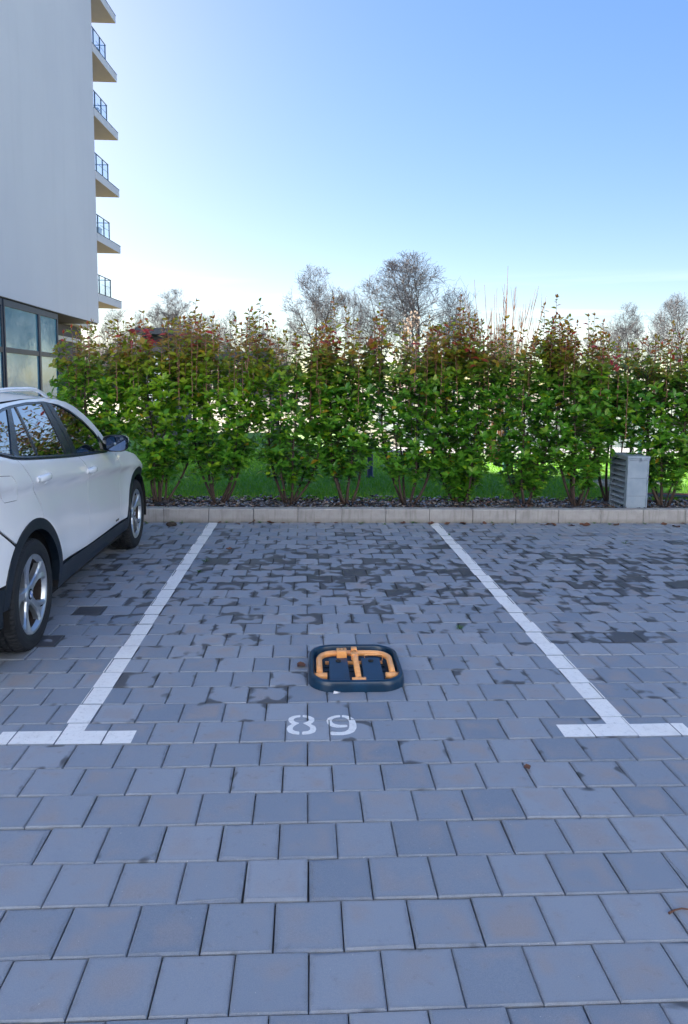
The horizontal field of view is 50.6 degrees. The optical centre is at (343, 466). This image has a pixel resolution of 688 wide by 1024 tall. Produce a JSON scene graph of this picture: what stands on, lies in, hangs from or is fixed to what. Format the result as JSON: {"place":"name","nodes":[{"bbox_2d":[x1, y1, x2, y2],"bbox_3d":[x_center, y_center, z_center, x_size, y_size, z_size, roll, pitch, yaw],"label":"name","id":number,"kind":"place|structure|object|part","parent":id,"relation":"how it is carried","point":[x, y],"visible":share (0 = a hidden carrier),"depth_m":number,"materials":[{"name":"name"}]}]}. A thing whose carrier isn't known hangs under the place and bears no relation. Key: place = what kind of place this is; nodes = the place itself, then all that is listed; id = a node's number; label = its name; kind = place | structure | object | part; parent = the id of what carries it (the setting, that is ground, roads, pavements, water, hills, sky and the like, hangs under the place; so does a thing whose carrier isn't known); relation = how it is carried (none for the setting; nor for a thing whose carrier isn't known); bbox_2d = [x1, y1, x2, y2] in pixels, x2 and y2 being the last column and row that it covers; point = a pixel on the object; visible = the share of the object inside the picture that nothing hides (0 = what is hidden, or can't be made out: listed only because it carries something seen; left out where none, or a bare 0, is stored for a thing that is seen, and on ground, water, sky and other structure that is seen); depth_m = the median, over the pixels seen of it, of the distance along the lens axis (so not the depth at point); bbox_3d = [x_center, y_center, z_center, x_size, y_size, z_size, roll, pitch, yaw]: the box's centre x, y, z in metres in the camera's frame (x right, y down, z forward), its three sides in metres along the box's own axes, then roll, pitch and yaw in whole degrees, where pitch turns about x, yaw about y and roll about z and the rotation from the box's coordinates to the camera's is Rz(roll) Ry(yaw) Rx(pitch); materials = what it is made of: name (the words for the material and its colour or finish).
{"place":"outdoors","nodes":[
{"label":"outdoors","id":0,"kind":"place"},
{"bbox_2d":[0,0,121,408],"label":"apartment building","id":1,"kind":"structure","parent":0,"point":[54,122],"depth_m":28.18,"materials":[{"name":"white paint"}]},
{"bbox_2d":[0,298,5,387],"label":"window","id":2,"kind":"structure","parent":1,"relation":"in","point":[2,360],"depth_m":24.10,"materials":[{"name":"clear glass"}]},
{"bbox_2d":[4,299,59,399],"bbox_3d":[-11.495,-3.875,27.008,0.112,3.970,5.330,0,6,-3],"label":"window","id":3,"kind":"structure","parent":1,"relation":"in","point":[31,333],"depth_m":26.65,"materials":[{"name":"clear glass"}]},
{"bbox_2d":[166,522,176,525],"bbox_3d":[-1.949,0.658,8.224,0.128,0.061,0.107,0,6,-3],"label":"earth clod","id":4,"kind":"object","parent":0,"point":[171,524],"visible":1,"depth_m":8.19,"materials":[{"name":"soil"}]},
{"bbox_2d":[175,351,278,446],"bbox_3d":[-2.834,-1.679,18.246,2.300,2.245,2.720,0,6,-3],"label":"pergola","id":5,"kind":"object","parent":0,"point":[240,358],"visible":0.02,"depth_m":16.96,"materials":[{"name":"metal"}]},
{"bbox_2d":[100,431,385,458],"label":"back lawn","id":6,"kind":"structure","parent":0,"point":[250,435],"depth_m":18.13,"materials":[{"name":"green plant"}]},
{"bbox_2d":[135,327,195,436],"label":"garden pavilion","id":7,"kind":"structure","parent":6,"relation":"on","point":[156,332],"depth_m":19.46,"materials":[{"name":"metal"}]},
{"bbox_2d":[146,353,169,404],"bbox_3d":[-5.001,-2.330,19.549,0.660,1.400,0.044,0,6,-3],"label":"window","id":8,"kind":"structure","parent":7,"relation":"in","point":[156,353],"depth_m":19.56,"materials":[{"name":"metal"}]},
{"bbox_2d":[0,522,687,1023],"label":"pavement","id":9,"kind":"structure","parent":0,"point":[214,842],"depth_m":2.90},
{"bbox_2d":[0,387,145,651],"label":"parked car","id":10,"kind":"object","parent":9,"relation":"on","point":[72,497],"visible":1,"depth_m":4.74,"materials":[{"name":"paint"}]},
{"bbox_3d":[-1.915,-0.186,4.074,0.094,0.253,0.557,0,6,-10],"label":"quarter window","id":11,"kind":"part","parent":10,"relation":"part of","materials":[{"name":"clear glass"}]},
{"bbox_3d":[-1.946,-0.198,4.324,0.139,0.303,0.328,0,6,-3],"label":"vent window","id":12,"kind":"part","parent":10,"relation":"part of","materials":[{"name":"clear glass"}]},
{"bbox_3d":[-1.981,-0.229,4.741,0.164,0.351,0.549,0,6,-3],"label":"rear window","id":13,"kind":"part","parent":10,"relation":"part of","materials":[{"name":"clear glass"}]},
{"bbox_3d":[-1.988,-0.214,4.891,0.190,0.433,2.265,0,6,-3],"label":"window frame","id":14,"kind":"part","parent":10,"relation":"part of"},
{"bbox_3d":[-1.864,0.270,4.799,0.087,0.775,1.318,0,6,-3],"label":"rear door","id":15,"kind":"part","parent":10,"relation":"part of","materials":[{"name":"paint"}]},
{"bbox_3d":[-2.034,-0.297,5.582,0.171,0.399,0.739,0,6,-3],"label":"front window","id":16,"kind":"part","parent":10,"relation":"part of","materials":[{"name":"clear glass"}]},
{"bbox_3d":[-1.920,0.204,5.826,0.082,0.690,1.157,0,6,-3],"label":"front door","id":17,"kind":"part","parent":10,"relation":"part of","materials":[{"name":"paint"}]},
{"bbox_2d":[0,523,217,743],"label":"parking line","id":18,"kind":"object","parent":9,"relation":"on","point":[79,720],"visible":1,"depth_m":3.75,"materials":[{"name":"paint"}]},
{"bbox_2d":[297,661,305,666],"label":"fallen leaf","id":19,"kind":"object","parent":9,"relation":"on","point":[300,663],"visible":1,"depth_m":4.17,"materials":[{"name":"brown plant"}]},
{"bbox_2d":[287,715,356,734],"bbox_3d":[-0.105,1.226,3.452,0.329,0.003,0.214,0,6,-3],"label":"bay number","id":20,"kind":"object","parent":9,"relation":"on","point":[352,727],"visible":1,"depth_m":3.44,"materials":[{"name":"paint"}]},
{"bbox_2d":[308,644,403,692],"bbox_3d":[0.060,1.115,4.103,0.524,0.093,0.570,0,6,-3],"label":"parking barrier","id":21,"kind":"object","parent":9,"relation":"on","point":[365,668],"visible":1,"depth_m":4.03,"materials":[{"name":"blue plastic"}]},
{"bbox_2d":[430,523,687,736],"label":"parking line","id":22,"kind":"object","parent":9,"relation":"on","point":[605,709],"visible":1,"depth_m":3.93,"materials":[{"name":"paint"}]},
{"bbox_2d":[668,907,687,914],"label":"leaf stalk","id":23,"kind":"object","parent":9,"relation":"on","point":[671,911],"visible":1,"depth_m":2.25,"materials":[{"name":"brown plant"}]},
{"bbox_2d":[83,386,684,445],"bbox_3d":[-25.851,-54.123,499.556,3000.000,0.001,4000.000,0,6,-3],"label":"ground","id":24,"kind":"structure","parent":0,"point":[221,420],"depth_m":47.18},
{"bbox_2d":[97,306,144,372],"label":"bare tree","id":25,"kind":"object","parent":24,"relation":"on","point":[101,332],"visible":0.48,"depth_m":63.32,"materials":[{"name":"grey plant"}]},
{"bbox_2d":[123,309,162,362],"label":"bare tree","id":26,"kind":"object","parent":24,"relation":"on","point":[148,324],"visible":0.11,"depth_m":75.72,"materials":[{"name":"brown plant"}]},
{"bbox_2d":[144,288,206,336],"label":"bare tree","id":27,"kind":"object","parent":24,"relation":"on","point":[171,315],"visible":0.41,"depth_m":64.55,"materials":[{"name":"grey plant"}]},
{"bbox_2d":[82,333,295,396],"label":"wood","id":28,"kind":"object","parent":24,"relation":"on","point":[100,349],"visible":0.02,"depth_m":95.23,"materials":[{"name":"brown plant"}]},
{"bbox_2d":[176,312,221,361],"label":"bare tree","id":29,"kind":"object","parent":24,"relation":"on","point":[204,321],"visible":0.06,"depth_m":91.25,"materials":[{"name":"brown plant"}]},
{"bbox_2d":[200,306,240,363],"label":"bare tree","id":30,"kind":"object","parent":24,"relation":"on","point":[226,331],"visible":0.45,"depth_m":71.38,"materials":[{"name":"grey plant"}]},
{"bbox_2d":[239,314,272,394],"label":"bare tree","id":31,"kind":"object","parent":24,"relation":"on","point":[264,336],"visible":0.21,"depth_m":81.03,"materials":[{"name":"brown plant"}]},
{"bbox_2d":[268,319,308,398],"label":"bare tree","id":32,"kind":"object","parent":24,"relation":"on","point":[288,343],"visible":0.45,"depth_m":86.26,"materials":[{"name":"brown plant"}]},
{"bbox_2d":[279,262,348,349],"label":"bare tree","id":33,"kind":"object","parent":24,"relation":"on","point":[317,312],"visible":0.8,"depth_m":66.44,"materials":[{"name":"brown plant"}]},
{"bbox_2d":[340,287,364,359],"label":"bare tree","id":34,"kind":"object","parent":24,"relation":"on","point":[348,306],"visible":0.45,"depth_m":73.80,"materials":[{"name":"brown plant"}]},
{"bbox_2d":[344,274,414,388],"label":"bare tree","id":35,"kind":"object","parent":24,"relation":"on","point":[366,311],"visible":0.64,"depth_m":69.66,"materials":[{"name":"brown plant"}]},
{"bbox_2d":[388,311,429,418],"bbox_3d":[2.520,-3.494,27.026,1.762,4.442,1.944,0,6,-3],"label":"dry leaved tree","id":36,"kind":"object","parent":24,"relation":"on","point":[411,326],"visible":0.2,"depth_m":26.91,"materials":[{"name":"brown plant"}]},
{"bbox_2d":[363,251,479,394],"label":"bare tree","id":37,"kind":"object","parent":24,"relation":"on","point":[406,298],"visible":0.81,"depth_m":67.38,"materials":[{"name":"brown plant"}]},
{"bbox_2d":[435,289,482,396],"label":"bare tree","id":38,"kind":"object","parent":24,"relation":"on","point":[445,312],"visible":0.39,"depth_m":62.51,"materials":[{"name":"brown plant"}]},
{"bbox_2d":[489,323,519,363],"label":"bare tree","id":39,"kind":"object","parent":24,"relation":"on","point":[500,336],"visible":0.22,"depth_m":97.64,"materials":[{"name":"grey plant"}]},
{"bbox_2d":[549,326,581,366],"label":"bare tree","id":40,"kind":"object","parent":24,"relation":"on","point":[568,338],"visible":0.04,"depth_m":98.44,"materials":[{"name":"grey plant"}]},
{"bbox_2d":[582,320,619,364],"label":"bare tree","id":41,"kind":"object","parent":24,"relation":"on","point":[606,330],"visible":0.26,"depth_m":87.84,"materials":[{"name":"grey plant"}]},
{"bbox_2d":[608,302,645,395],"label":"bare tree","id":42,"kind":"object","parent":24,"relation":"on","point":[623,331],"visible":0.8,"depth_m":83.74,"materials":[{"name":"grey plant"}]},
{"bbox_2d":[629,311,668,367],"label":"bare tree","id":43,"kind":"object","parent":24,"relation":"on","point":[648,342],"visible":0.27,"depth_m":85.33,"materials":[{"name":"grey plant"}]},
{"bbox_2d":[650,291,687,407],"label":"bare tree","id":44,"kind":"object","parent":24,"relation":"on","point":[671,303],"visible":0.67,"depth_m":65.82,"materials":[{"name":"grey plant"}]},
{"bbox_2d":[81,0,687,388],"label":"sky","id":45,"kind":"structure","parent":0,"point":[543,144],"materials":[{"name":"blue"}]},
{"bbox_2d":[137,451,687,500],"bbox_3d":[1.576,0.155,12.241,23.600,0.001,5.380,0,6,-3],"label":"lawn","id":46,"kind":"structure","parent":0,"point":[313,486],"depth_m":10.83,"materials":[{"name":"green plant"}]},
{"bbox_2d":[366,447,373,477],"bbox_3d":[0.427,-0.071,11.844,0.140,0.520,0.140,0,6,-3],"label":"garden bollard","id":47,"kind":"object","parent":46,"relation":"on","point":[369,472],"visible":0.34,"depth_m":11.82,"materials":[{"name":"black metal"}]},
{"bbox_2d":[462,274,545,462],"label":"whip shrub","id":48,"kind":"object","parent":46,"relation":"on","point":[517,349],"visible":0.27,"depth_m":14.03,"materials":[{"name":"brown plant"}]},
{"bbox_2d":[502,408,680,469],"bbox_3d":[6.610,-0.498,13.224,7.510,1.270,0.060,0,6,-3],"label":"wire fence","id":49,"kind":"object","parent":46,"relation":"on","point":[593,451],"visible":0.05,"depth_m":13.13,"materials":[{"name":"grey metal"}]},
{"bbox_2d":[593,479,667,487],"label":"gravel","id":50,"kind":"structure","parent":46,"relation":"on","point":[603,482],"depth_m":11.35,"materials":[{"name":"stone"}]},
{"bbox_2d":[608,491,687,494],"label":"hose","id":51,"kind":"object","parent":46,"relation":"on","point":[670,493],"visible":0.18,"depth_m":10.06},
{"bbox_2d":[647,494,687,498],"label":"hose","id":52,"kind":"object","parent":46,"relation":"on","point":[679,496],"visible":0.26,"depth_m":9.90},
{"bbox_2d":[146,494,687,507],"bbox_3d":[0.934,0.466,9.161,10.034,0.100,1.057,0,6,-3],"label":"mulch","id":53,"kind":"object","parent":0,"point":[434,500],"visible":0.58,"depth_m":9.16,"materials":[{"name":"grey gravel"}]},
{"bbox_2d":[47,317,142,450],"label":"hedge shrub","id":54,"kind":"object","parent":53,"relation":"on","point":[80,379],"visible":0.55,"depth_m":8.63,"materials":[{"name":"green plant"}]},
{"bbox_2d":[108,298,209,505],"bbox_3d":[-2.227,-0.768,8.862,1.266,2.538,0.984,0,6,-3],"label":"hedge shrub","id":55,"kind":"object","parent":53,"relation":"on","point":[161,450],"visible":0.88,"depth_m":8.67,"materials":[{"name":"green plant"}]},
{"bbox_2d":[167,308,266,504],"bbox_3d":[-1.539,-0.702,8.918,1.224,2.413,0.976,0,6,-3],"label":"hedge shrub","id":56,"kind":"object","parent":53,"relation":"on","point":[229,386],"visible":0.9,"depth_m":8.73,"materials":[{"name":"green plant"}]},
{"bbox_2d":[240,298,340,505],"bbox_3d":[-0.657,-0.759,8.905,1.276,2.551,0.975,0,6,-3],"label":"hedge shrub","id":57,"kind":"object","parent":53,"relation":"on","point":[281,376],"visible":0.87,"depth_m":8.77,"materials":[{"name":"green plant"}]},
{"bbox_2d":[300,296,391,504],"bbox_3d":[0.025,-0.777,9.007,1.188,2.578,0.959,0,6,-3],"label":"hedge shrub","id":58,"kind":"object","parent":53,"relation":"on","point":[352,384],"visible":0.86,"depth_m":8.83,"materials":[{"name":"green plant"}]},
{"bbox_2d":[360,315,459,504],"bbox_3d":[0.821,-0.670,9.020,1.299,2.382,0.932,0,6,-3],"label":"hedge shrub","id":59,"kind":"object","parent":53,"relation":"on","point":[413,453],"visible":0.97,"depth_m":8.85,"materials":[{"name":"green plant"}]},
{"bbox_2d":[414,294,512,504],"bbox_3d":[1.481,-0.817,9.162,1.223,2.656,0.982,0,6,-3],"label":"hedge shrub","id":60,"kind":"object","parent":53,"relation":"on","point":[467,459],"visible":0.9,"depth_m":8.97,"materials":[{"name":"green plant"}]},
{"bbox_2d":[478,294,581,505],"bbox_3d":[2.303,-0.803,9.099,1.312,2.659,0.959,0,6,-3],"label":"hedge shrub","id":61,"kind":"object","parent":53,"relation":"on","point":[529,474],"visible":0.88,"depth_m":8.96,"materials":[{"name":"green plant"}]},
{"bbox_2d":[534,312,635,506],"bbox_3d":[2.912,-0.672,9.006,1.177,2.437,0.955,0,6,-3],"label":"hedge shrub","id":62,"kind":"object","parent":53,"relation":"on","point":[576,429],"visible":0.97,"depth_m":8.82,"materials":[{"name":"green plant"}]},
{"bbox_2d":[572,334,660,502],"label":"hedge shrub","id":63,"kind":"object","parent":53,"relation":"on","point":[618,426],"visible":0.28,"depth_m":9.28,"materials":[{"name":"green plant"}]},
{"bbox_2d":[609,452,650,507],"bbox_3d":[3.557,0.196,9.105,0.286,0.689,0.541,0,6,-3],"label":"vent cabinet","id":64,"kind":"object","parent":53,"relation":"on","point":[629,476],"visible":0.79,"depth_m":8.89,"materials":[{"name":"grey metal"}]},
{"bbox_2d":[618,320,687,507],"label":"hedge shrub","id":65,"kind":"object","parent":53,"relation":"on","point":[660,444],"visible":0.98,"depth_m":8.91,"materials":[{"name":"green plant"}]},
{"bbox_2d":[353,406,687,447],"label":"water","id":66,"kind":"structure","parent":0,"point":[616,445],"depth_m":29.67,"materials":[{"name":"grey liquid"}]},
{"bbox_2d":[387,446,678,460],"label":"path","id":67,"kind":"structure","parent":0,"point":[624,449],"depth_m":18.10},
{"label":"lot surface","id":68,"kind":"structure","parent":0,"visible":0},
{"bbox_2d":[143,506,687,523],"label":"kerb","id":69,"kind":"structure","parent":68,"relation":"on","point":[164,514],"depth_m":8.58,"materials":[{"name":"concrete"}]}
]}

